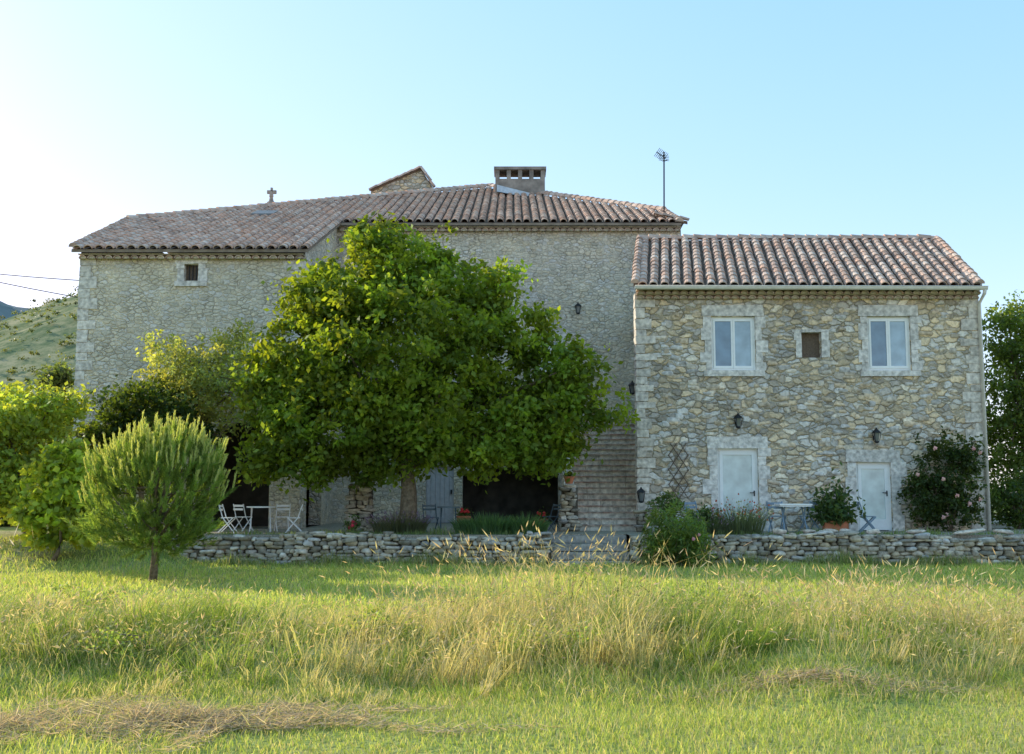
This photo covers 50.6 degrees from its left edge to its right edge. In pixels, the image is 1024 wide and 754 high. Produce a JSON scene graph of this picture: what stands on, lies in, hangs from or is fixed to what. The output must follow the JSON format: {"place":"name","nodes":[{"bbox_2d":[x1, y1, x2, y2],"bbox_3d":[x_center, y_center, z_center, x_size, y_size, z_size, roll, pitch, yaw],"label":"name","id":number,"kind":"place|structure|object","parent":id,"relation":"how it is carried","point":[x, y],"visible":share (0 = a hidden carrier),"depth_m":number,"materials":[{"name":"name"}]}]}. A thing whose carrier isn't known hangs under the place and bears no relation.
{"place":"outdoors","nodes":[
{"label":"outdoors","id":0,"kind":"place"},
{"bbox_2d":[0,301,29,319],"bbox_3d":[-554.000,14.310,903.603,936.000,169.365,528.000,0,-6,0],"label":"distant hill","id":1,"kind":"structure","parent":0,"point":[6,310],"depth_m":881.86,"materials":[{"name":"blue"}]},
{"bbox_2d":[0,524,62,601],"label":"seeding grass","id":2,"kind":"structure","parent":0,"point":[24,567],"depth_m":15.77,"materials":[{"name":"plant"}]},
{"bbox_2d":[0,373,97,534],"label":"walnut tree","id":3,"kind":"object","parent":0,"point":[27,426],"visible":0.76,"depth_m":26.34,"materials":[{"name":"green plant"}]},
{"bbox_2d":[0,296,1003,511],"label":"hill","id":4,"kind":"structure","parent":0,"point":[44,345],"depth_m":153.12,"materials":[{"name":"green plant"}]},
{"bbox_2d":[0,286,78,381],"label":"hill scrub","id":5,"kind":"object","parent":4,"relation":"on","point":[74,317],"visible":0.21,"depth_m":158.93,"materials":[{"name":"green plant"}]},
{"bbox_2d":[0,511,1023,753],"bbox_3d":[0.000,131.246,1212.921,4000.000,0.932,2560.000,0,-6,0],"label":"ground","id":6,"kind":"structure","parent":0,"point":[8,531],"depth_m":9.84,"materials":[{"name":"green plant"}]},
{"bbox_2d":[0,453,37,526],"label":"broadleaf tree","id":7,"kind":"object","parent":6,"relation":"on","point":[5,524],"visible":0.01,"depth_m":33.55,"materials":[{"name":"green plant"}]},
{"bbox_2d":[31,358,74,441],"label":"broadleaf tree","id":8,"kind":"object","parent":6,"relation":"on","point":[62,373],"visible":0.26,"depth_m":45.96,"materials":[{"name":"green plant"}]},
{"bbox_2d":[0,434,116,561],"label":"grape vine","id":9,"kind":"object","parent":6,"relation":"on","point":[50,498],"visible":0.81,"depth_m":24.51,"materials":[{"name":"green plant"}]},
{"bbox_2d":[58,381,73,440],"bbox_3d":[-15.893,2.802,39.945,2.367,5.184,1.979,0,-6,0],"label":"broadleaf tree","id":10,"kind":"object","parent":6,"relation":"on","point":[65,383],"depth_m":39.75,"materials":[{"name":"green plant"}]},
{"bbox_2d":[0,694,150,747],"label":"dry cuttings","id":11,"kind":"object","parent":6,"relation":"on","point":[10,721],"visible":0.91,"depth_m":8.50,"materials":[{"name":"beige plant"}]},
{"bbox_2d":[40,575,128,613],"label":"wild weed","id":12,"kind":"object","parent":6,"relation":"on","point":[68,594],"visible":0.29,"depth_m":14.34,"materials":[{"name":"green plant"}]},
{"bbox_2d":[63,373,233,531],"bbox_3d":[-9.779,2.029,28.730,4.564,4.401,2.865,0,-6,0],"label":"ivy shrub","id":13,"kind":"object","parent":6,"relation":"on","point":[123,411],"visible":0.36,"depth_m":28.27,"materials":[{"name":"green plant"}]},
{"bbox_2d":[59,409,238,581],"bbox_3d":[-7.126,2.378,21.512,3.036,3.456,2.430,-4,-7,33],"label":"pine tree","id":14,"kind":"object","parent":6,"relation":"on","point":[156,456],"visible":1,"depth_m":21.20,"materials":[{"name":"green plant"}]},
{"bbox_2d":[78,616,233,662],"bbox_3d":[-3.701,2.745,11.376,1.473,0.471,1.227,0,-6,0],"label":"wild weed","id":15,"kind":"object","parent":6,"relation":"on","point":[120,635],"visible":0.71,"depth_m":11.25,"materials":[{"name":"green plant"}]},
{"bbox_2d":[132,318,264,523],"bbox_3d":[-8.576,1.227,30.002,4.214,6.040,3.363,0,-6,0],"label":"fruit tree","id":16,"kind":"object","parent":6,"relation":"on","point":[192,373],"visible":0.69,"depth_m":29.70,"materials":[{"name":"green plant"}]},
{"bbox_2d":[0,678,572,753],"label":"dry cuttings","id":17,"kind":"object","parent":6,"relation":"on","point":[214,719],"visible":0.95,"depth_m":8.89,"materials":[{"name":"brown plant"}]},
{"bbox_2d":[274,601,427,643],"bbox_3d":[-1.791,2.821,12.577,1.749,0.509,1.226,-4,-7,31],"label":"wild weed","id":18,"kind":"object","parent":6,"relation":"on","point":[381,618],"visible":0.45,"depth_m":12.41,"materials":[{"name":"beige plant"}]},
{"bbox_2d":[164,531,555,564],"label":"retaining wall","id":19,"kind":"structure","parent":6,"relation":"on","point":[302,545],"depth_m":26.39,"materials":[{"name":"stone"}]},
{"bbox_2d":[68,165,689,529],"bbox_3d":[-3.622,-1.958,44.215,20.444,16.579,24.487,0,-6,0],"label":"stone farmhouse","id":20,"kind":"object","parent":6,"relation":"on","point":[211,268],"visible":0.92,"depth_m":37.90,"materials":[{"name":"beige stone"}]},
{"bbox_2d":[0,282,77,297],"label":"overhead cable","id":21,"kind":"object","parent":20,"relation":"attached to","point":[38,290],"visible":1,"depth_m":32.97,"materials":[{"name":"black metal"}]},
{"bbox_2d":[0,274,78,280],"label":"overhead cable","id":22,"kind":"object","parent":20,"relation":"attached to","point":[39,277],"visible":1,"depth_m":33.39,"materials":[{"name":"black metal"}]},
{"bbox_2d":[186,265,197,280],"bbox_3d":[-9.626,-3.118,32.717,0.421,0.526,0.100,0,-6,0],"label":"window","id":23,"kind":"structure","parent":20,"relation":"in","point":[192,270],"depth_m":32.71,"materials":[{"name":"brown wood"}]},
{"bbox_2d":[267,187,276,202],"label":"roof finial","id":24,"kind":"object","parent":20,"relation":"on","point":[271,192],"visible":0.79,"depth_m":43.58,"materials":[{"name":"grey metal"}]},
{"bbox_2d":[426,467,453,522],"bbox_3d":[-2.512,4.106,37.803,0.963,1.936,0.110,0,-6,0],"label":"door","id":25,"kind":"structure","parent":20,"relation":"in","point":[439,488],"depth_m":37.80,"materials":[{"name":"grey paint"}]},
{"bbox_2d":[540,339,558,371],"bbox_3d":[1.349,-0.761,38.375,0.722,1.188,0.088,0,-6,0],"label":"window","id":26,"kind":"structure","parent":20,"relation":"in","point":[554,339],"depth_m":38.34,"materials":[{"name":"white paint"}]},
{"bbox_2d":[574,302,581,313],"bbox_3d":[2.341,-2.419,38.205,0.251,0.430,0.334,-2,-7,22],"label":"wall lantern","id":27,"kind":"object","parent":20,"relation":"attached to","point":[577,306],"depth_m":38.11,"materials":[{"name":"black metal"}]},
{"bbox_2d":[654,148,668,211],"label":"television antenna","id":28,"kind":"object","parent":20,"relation":"attached to","point":[664,157],"visible":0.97,"depth_m":40.62,"materials":[{"name":"black metal"}]},
{"bbox_2d":[412,586,517,612],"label":"wild weed","id":29,"kind":"object","parent":6,"relation":"on","point":[485,589],"visible":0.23,"depth_m":15.12,"materials":[{"name":"beige plant"}]},
{"bbox_2d":[0,571,1023,705],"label":"tall grass","id":30,"kind":"structure","parent":6,"relation":"on","point":[627,633],"depth_m":11.49,"materials":[{"name":"green plant"}]},
{"bbox_2d":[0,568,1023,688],"bbox_3d":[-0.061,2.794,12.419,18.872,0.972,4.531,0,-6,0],"label":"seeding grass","id":31,"kind":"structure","parent":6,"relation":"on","point":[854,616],"depth_m":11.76,"materials":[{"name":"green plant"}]},
{"bbox_2d":[0,604,1023,708],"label":"undergrowth","id":32,"kind":"object","parent":6,"relation":"on","point":[555,673],"visible":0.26,"depth_m":10.57,"materials":[{"name":"green plant"}]},
{"bbox_2d":[454,603,625,659],"bbox_3d":[0.284,2.751,11.664,1.828,0.562,1.218,0,-6,0],"label":"wild weed","id":33,"kind":"object","parent":6,"relation":"on","point":[567,633],"visible":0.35,"depth_m":11.56,"materials":[{"name":"beige plant"}]},
{"bbox_2d":[511,563,628,606],"bbox_3d":[0.777,3.051,15.606,1.948,0.763,1.075,0,-6,0],"label":"wild weed","id":34,"kind":"object","parent":6,"relation":"on","point":[586,577],"visible":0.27,"depth_m":15.54,"materials":[{"name":"beige plant"}]},
{"bbox_2d":[127,537,1023,567],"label":"retaining wall","id":35,"kind":"structure","parent":6,"relation":"on","point":[925,561],"depth_m":25.77,"materials":[{"name":"grey stone"}]},
{"bbox_2d":[550,535,630,564],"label":"terrace steps","id":36,"kind":"structure","parent":6,"relation":"on","point":[585,542],"depth_m":26.96,"materials":[{"name":"stone"}]},
{"bbox_2d":[596,570,717,607],"bbox_3d":[1.958,2.906,15.041,1.852,0.818,1.235,-2,-7,21],"label":"wild weed","id":37,"kind":"object","parent":6,"relation":"on","point":[661,592],"visible":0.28,"depth_m":15.02,"materials":[{"name":"beige plant"}]},
{"bbox_2d":[637,493,723,567],"bbox_3d":[3.941,3.703,25.761,2.088,1.920,1.577,0,-6,0],"label":"oleander bush","id":38,"kind":"object","parent":6,"relation":"on","point":[678,541],"visible":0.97,"depth_m":25.52,"materials":[{"name":"green plant"}]},
{"bbox_2d":[647,581,776,611],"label":"wild weed","id":39,"kind":"object","parent":6,"relation":"on","point":[749,595],"visible":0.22,"depth_m":14.60,"materials":[{"name":"beige plant"}]},
{"bbox_2d":[567,657,1023,700],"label":"dry cuttings","id":40,"kind":"object","parent":6,"relation":"on","point":[815,672],"visible":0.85,"depth_m":10.26,"materials":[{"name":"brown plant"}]},
{"bbox_2d":[629,530,1023,565],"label":"retaining wall","id":41,"kind":"structure","parent":6,"relation":"on","point":[892,548],"depth_m":26.14,"materials":[{"name":"stone"}]},
{"bbox_2d":[906,529,925,533],"bbox_3d":[9.977,3.821,26.753,0.466,0.116,0.354,0,-6,0],"label":"loose stone","id":42,"kind":"object","parent":41,"relation":"on","point":[915,531],"visible":1,"depth_m":26.61,"materials":[{"name":"grey stone"}]},
{"bbox_2d":[952,528,985,534],"bbox_3d":[11.295,3.819,26.746,0.827,0.160,0.331,0,-6,0],"label":"loose stone","id":43,"kind":"object","parent":41,"relation":"on","point":[964,532],"visible":1,"depth_m":26.63,"materials":[{"name":"grey stone"}]},
{"bbox_2d":[992,529,1013,534],"bbox_3d":[12.130,3.821,26.747,0.502,0.134,0.313,0,-6,0],"label":"loose stone","id":44,"kind":"object","parent":41,"relation":"on","point":[1005,531],"visible":1,"depth_m":26.63,"materials":[{"name":"grey stone"}]},
{"bbox_2d":[0,534,1023,630],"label":"lawn grass","id":45,"kind":"structure","parent":0,"point":[312,572],"depth_m":21.52,"materials":[{"name":"green plant"}]},
{"bbox_2d":[0,0,1023,492],"label":"sky","id":46,"kind":"structure","parent":0,"point":[769,117],"materials":[{"name":"blue"}]},
{"bbox_2d":[318,521,828,634],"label":"seeding grass","id":47,"kind":"structure","parent":0,"point":[545,588],"depth_m":13.74,"materials":[{"name":"green plant"}]},
{"bbox_2d":[203,515,1023,563],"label":"terrace","id":48,"kind":"structure","parent":0,"point":[332,527],"depth_m":28.59,"materials":[{"name":"grey stone"}]},
{"bbox_2d":[218,504,236,532],"bbox_3d":[-7.514,3.743,28.665,0.451,0.753,0.390,0,-6,0],"label":"bistro chair","id":49,"kind":"object","parent":48,"relation":"on","point":[226,517],"visible":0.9,"depth_m":28.55,"materials":[{"name":"white paint"}]},
{"bbox_2d":[233,504,252,530],"bbox_3d":[-7.357,3.849,29.652,0.390,0.753,0.451,-4,-7,30],"label":"bistro chair","id":50,"kind":"object","parent":48,"relation":"on","point":[234,509],"visible":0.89,"depth_m":29.56,"materials":[{"name":"white paint"}]},
{"bbox_2d":[246,506,274,531],"bbox_3d":[-6.742,3.816,29.059,0.760,0.688,0.760,1,-6,-10],"label":"bistro table","id":51,"kind":"object","parent":48,"relation":"on","point":[252,507],"visible":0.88,"depth_m":28.88,"materials":[{"name":"white paint"}]},
{"bbox_2d":[274,504,290,530],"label":"bistro chair","id":52,"kind":"object","parent":48,"relation":"on","point":[277,505],"visible":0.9,"depth_m":29.52,"materials":[{"name":"white paint"}]},
{"bbox_2d":[285,504,302,532],"bbox_3d":[-5.757,3.743,28.666,0.451,0.753,0.390,1,-6,-10],"label":"bistro chair","id":53,"kind":"object","parent":48,"relation":"on","point":[297,527],"visible":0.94,"depth_m":28.50,"materials":[{"name":"white paint"}]},
{"bbox_2d":[342,513,362,531],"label":"rose bush","id":54,"kind":"object","parent":48,"relation":"on","point":[353,524],"visible":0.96,"depth_m":27.60,"materials":[{"name":"green plant"}]},
{"bbox_2d":[344,483,374,530],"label":"stone pillar","id":55,"kind":"structure","parent":48,"relation":"on","point":[361,502],"depth_m":29.32,"materials":[{"name":"beige stone"}]},
{"bbox_2d":[365,510,433,533],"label":"lavender plant","id":56,"kind":"object","parent":48,"relation":"on","point":[395,525],"visible":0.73,"depth_m":27.75,"materials":[{"name":"green plant"}]},
{"bbox_2d":[217,209,640,530],"bbox_3d":[-2.179,-0.228,28.623,11.065,8.688,5.958,0,-6,0],"label":"walnut tree","id":57,"kind":"object","parent":48,"relation":"on","point":[417,412],"visible":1,"depth_m":27.75,"materials":[{"name":"green plant"}]},
{"bbox_2d":[422,504,438,531],"bbox_3d":[-2.180,3.797,29.169,0.390,0.753,0.451,2,-6,-20],"label":"bistro chair","id":58,"kind":"object","parent":48,"relation":"on","point":[423,509],"visible":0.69,"depth_m":29.34,"materials":[{"name":"blue paint"}]},
{"bbox_2d":[437,506,459,528],"bbox_3d":[-1.690,3.784,28.761,0.600,0.688,0.600,0,-6,0],"label":"bistro table","id":59,"kind":"object","parent":48,"relation":"on","point":[441,507],"visible":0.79,"depth_m":28.70,"materials":[{"name":"blue paint"}]},
{"bbox_2d":[456,508,473,520],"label":"potted plant","id":60,"kind":"object","parent":48,"relation":"on","point":[461,513],"visible":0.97,"depth_m":30.16,"materials":[{"name":"red plant"}]},
{"bbox_2d":[448,512,523,533],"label":"iris plant","id":61,"kind":"object","parent":48,"relation":"on","point":[489,525],"visible":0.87,"depth_m":27.30,"materials":[{"name":"green plant"}]},
{"bbox_2d":[502,512,551,533],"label":"iris plant","id":62,"kind":"object","parent":48,"relation":"on","point":[543,527],"visible":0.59,"depth_m":27.32,"materials":[{"name":"green plant"}]},
{"bbox_2d":[532,510,549,523],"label":"potted plant","id":63,"kind":"object","parent":48,"relation":"on","point":[542,514],"visible":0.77,"depth_m":31.17,"materials":[{"name":"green plant"}]},
{"bbox_2d":[543,503,560,530],"bbox_3d":[1.088,3.903,30.160,0.451,0.753,0.390,4,-7,-30],"label":"bistro chair","id":64,"kind":"object","parent":48,"relation":"on","point":[559,505],"visible":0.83,"depth_m":30.12,"materials":[{"name":"blue paint"}]},
{"bbox_2d":[558,484,582,530],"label":"stone pillar","id":65,"kind":"structure","parent":48,"relation":"on","point":[568,513],"depth_m":29.41,"materials":[{"name":"grey stone"}]},
{"bbox_2d":[563,470,574,483],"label":"potted plant","id":66,"kind":"object","parent":65,"relation":"on","point":[570,476],"visible":0.74,"depth_m":29.69,"materials":[{"name":"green plant"}]},
{"bbox_2d":[558,419,637,538],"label":"stone staircase","id":67,"kind":"structure","parent":48,"relation":"on","point":[607,493],"depth_m":32.32,"materials":[{"name":"grey stone"}]},
{"bbox_2d":[633,510,655,531],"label":"stone pillar","id":68,"kind":"structure","parent":48,"relation":"on","point":[640,520],"depth_m":29.07,"materials":[{"name":"grey stone"}]},
{"bbox_2d":[636,487,645,502],"bbox_3d":[3.502,3.193,29.308,0.251,0.430,0.334,-2,-7,22],"label":"wall lantern","id":69,"kind":"object","parent":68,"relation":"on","point":[640,492],"depth_m":29.21,"materials":[{"name":"black metal"}]},
{"bbox_2d":[638,490,722,530],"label":"terrace shrub","id":70,"kind":"object","parent":48,"relation":"on","point":[668,495],"visible":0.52,"depth_m":27.95,"materials":[{"name":"green plant"}]},
{"bbox_2d":[684,501,698,517],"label":"bistro chair","id":71,"kind":"object","parent":48,"relation":"on","point":[690,506],"visible":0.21,"depth_m":29.01,"materials":[{"name":"blue paint"}]},
{"bbox_2d":[684,509,733,534],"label":"clump","id":72,"kind":"object","parent":48,"relation":"on","point":[719,528],"visible":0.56,"depth_m":27.13,"materials":[{"name":"green plant"}]},
{"bbox_2d":[697,493,776,534],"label":"flower clump","id":73,"kind":"object","parent":48,"relation":"on","point":[748,521],"visible":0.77,"depth_m":27.27,"materials":[{"name":"green plant"}]},
{"bbox_2d":[766,501,787,532],"bbox_3d":[7.016,3.705,28.661,0.438,0.835,0.503,-4,-7,30],"label":"bistro chair","id":74,"kind":"object","parent":48,"relation":"on","point":[773,507],"visible":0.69,"depth_m":28.54,"materials":[{"name":"blue paint"}]},
{"bbox_2d":[772,528,786,533],"bbox_3d":[6.608,3.809,26.744,0.355,0.151,0.301,0,-6,0],"label":"loose stone","id":75,"kind":"object","parent":48,"relation":"on","point":[778,531],"visible":0.96,"depth_m":26.62,"materials":[{"name":"grey stone"}]},
{"bbox_2d":[774,504,812,529],"bbox_3d":[7.294,3.671,28.069,0.840,0.770,0.600,0,-6,0],"label":"bistro table","id":76,"kind":"object","parent":48,"relation":"on","point":[794,505],"visible":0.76,"depth_m":27.92,"materials":[{"name":"white paint"}]},
{"bbox_2d":[798,501,819,530],"bbox_3d":[7.881,3.705,28.661,0.438,0.835,0.503,4,-7,-30],"label":"bistro chair","id":77,"kind":"object","parent":48,"relation":"on","point":[813,503],"visible":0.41,"depth_m":28.56,"materials":[{"name":"blue paint"}]},
{"bbox_2d":[802,529,815,533],"bbox_3d":[7.335,3.819,26.745,0.319,0.114,0.320,0,-6,0],"label":"loose stone","id":78,"kind":"object","parent":48,"relation":"on","point":[805,531],"visible":0.84,"depth_m":26.62,"materials":[{"name":"grey stone"}]},
{"bbox_2d":[631,234,991,530],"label":"stone cottage","id":79,"kind":"structure","parent":48,"relation":"on","point":[812,360],"depth_m":30.16,"materials":[{"name":"beige stone"}]},
{"bbox_2d":[628,381,634,394],"bbox_3d":[3.674,0.330,32.983,0.251,0.430,0.334,-2,-7,22],"label":"wall lantern","id":80,"kind":"object","parent":79,"relation":"attached to","point":[631,387],"depth_m":32.89,"materials":[{"name":"black metal"}]},
{"bbox_2d":[668,443,688,497],"bbox_3d":[4.585,2.572,29.826,0.587,1.538,0.056,0,-6,0],"label":"trellis","id":81,"kind":"object","parent":79,"relation":"attached to","point":[678,469],"visible":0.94,"depth_m":29.82,"materials":[{"name":"brown wood"}]},
{"bbox_2d":[711,317,755,369],"bbox_3d":[6.190,-0.924,30.377,1.235,1.520,0.088,0,-6,0],"label":"window","id":82,"kind":"structure","parent":79,"relation":"in","point":[733,338],"depth_m":30.36,"materials":[{"name":"white paint"}]},
{"bbox_2d":[734,413,741,428],"bbox_3d":[6.219,1.208,29.872,0.251,0.430,0.334,2,-7,-22],"label":"wall lantern","id":83,"kind":"object","parent":79,"relation":"attached to","point":[737,420],"depth_m":29.78,"materials":[{"name":"black metal"}]},
{"bbox_2d":[717,448,758,527],"bbox_3d":[6.234,3.106,29.937,1.128,2.270,0.145,0,-6,0],"label":"door","id":84,"kind":"structure","parent":79,"relation":"in","point":[737,467],"depth_m":29.97,"materials":[{"name":"white paint"}]},
{"bbox_2d":[856,462,891,530],"bbox_3d":[9.976,3.299,29.916,0.964,1.883,0.145,0,-6,0],"label":"door","id":85,"kind":"structure","parent":79,"relation":"in","point":[873,478],"depth_m":29.92,"materials":[{"name":"white paint"}]},
{"bbox_2d":[872,428,880,442],"bbox_3d":[10.016,1.609,29.829,0.251,0.430,0.334,2,-7,-22],"label":"wall lantern","id":86,"kind":"object","parent":79,"relation":"attached to","point":[876,432],"depth_m":29.73,"materials":[{"name":"black metal"}]},
{"bbox_2d":[867,317,910,369],"bbox_3d":[10.542,-0.924,30.377,1.205,1.520,0.088,0,-6,0],"label":"window","id":87,"kind":"structure","parent":79,"relation":"in","point":[888,337],"depth_m":30.36,"materials":[{"name":"white paint"}]},
{"bbox_2d":[823,529,837,532],"bbox_3d":[7.875,3.820,26.748,0.348,0.147,0.332,0,-6,0],"label":"loose stone","id":88,"kind":"object","parent":48,"relation":"on","point":[834,531],"visible":0.52,"depth_m":26.60,"materials":[{"name":"grey stone"}]},
{"bbox_2d":[805,461,865,529],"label":"potted shrub","id":89,"kind":"object","parent":48,"relation":"on","point":[836,514],"visible":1,"depth_m":27.93,"materials":[{"name":"plant"}]},
{"bbox_2d":[856,501,875,532],"bbox_3d":[9.312,3.674,28.372,0.503,0.835,0.438,-1,-6,10],"label":"bistro chair","id":90,"kind":"object","parent":48,"relation":"on","point":[868,523],"visible":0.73,"depth_m":28.23,"materials":[{"name":"blue paint"}]},
{"bbox_2d":[866,529,879,533],"bbox_3d":[8.918,3.812,26.749,0.336,0.144,0.270,0,-6,0],"label":"loose stone","id":91,"kind":"object","parent":48,"relation":"on","point":[872,531],"visible":0.95,"depth_m":26.63,"materials":[{"name":"grey stone"}]},
{"bbox_2d":[896,425,990,531],"bbox_3d":[11.674,2.793,29.386,2.577,2.955,1.480,0,-6,0],"label":"rose bush","id":92,"kind":"object","parent":48,"relation":"on","point":[951,493],"visible":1,"depth_m":29.22,"materials":[{"name":"green plant"}]},
{"bbox_2d":[982,291,1023,524],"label":"acacia tree","id":93,"kind":"object","parent":48,"relation":"on","point":[1007,353],"visible":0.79,"depth_m":35.83,"materials":[{"name":"green plant"}]},
{"bbox_2d":[989,463,1023,529],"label":"broadleaf shrub","id":94,"kind":"object","parent":48,"relation":"on","point":[1012,500],"visible":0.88,"depth_m":31.11,"materials":[{"name":"green plant"}]},
{"bbox_2d":[204,524,1023,534],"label":"border grass","id":95,"kind":"structure","parent":0,"point":[439,530],"depth_m":27.19,"materials":[{"name":"green plant"}]},
{"bbox_2d":[696,547,1023,633],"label":"seeding grass","id":96,"kind":"structure","parent":0,"point":[914,589],"depth_m":13.85,"materials":[{"name":"green plant"}]}
]}

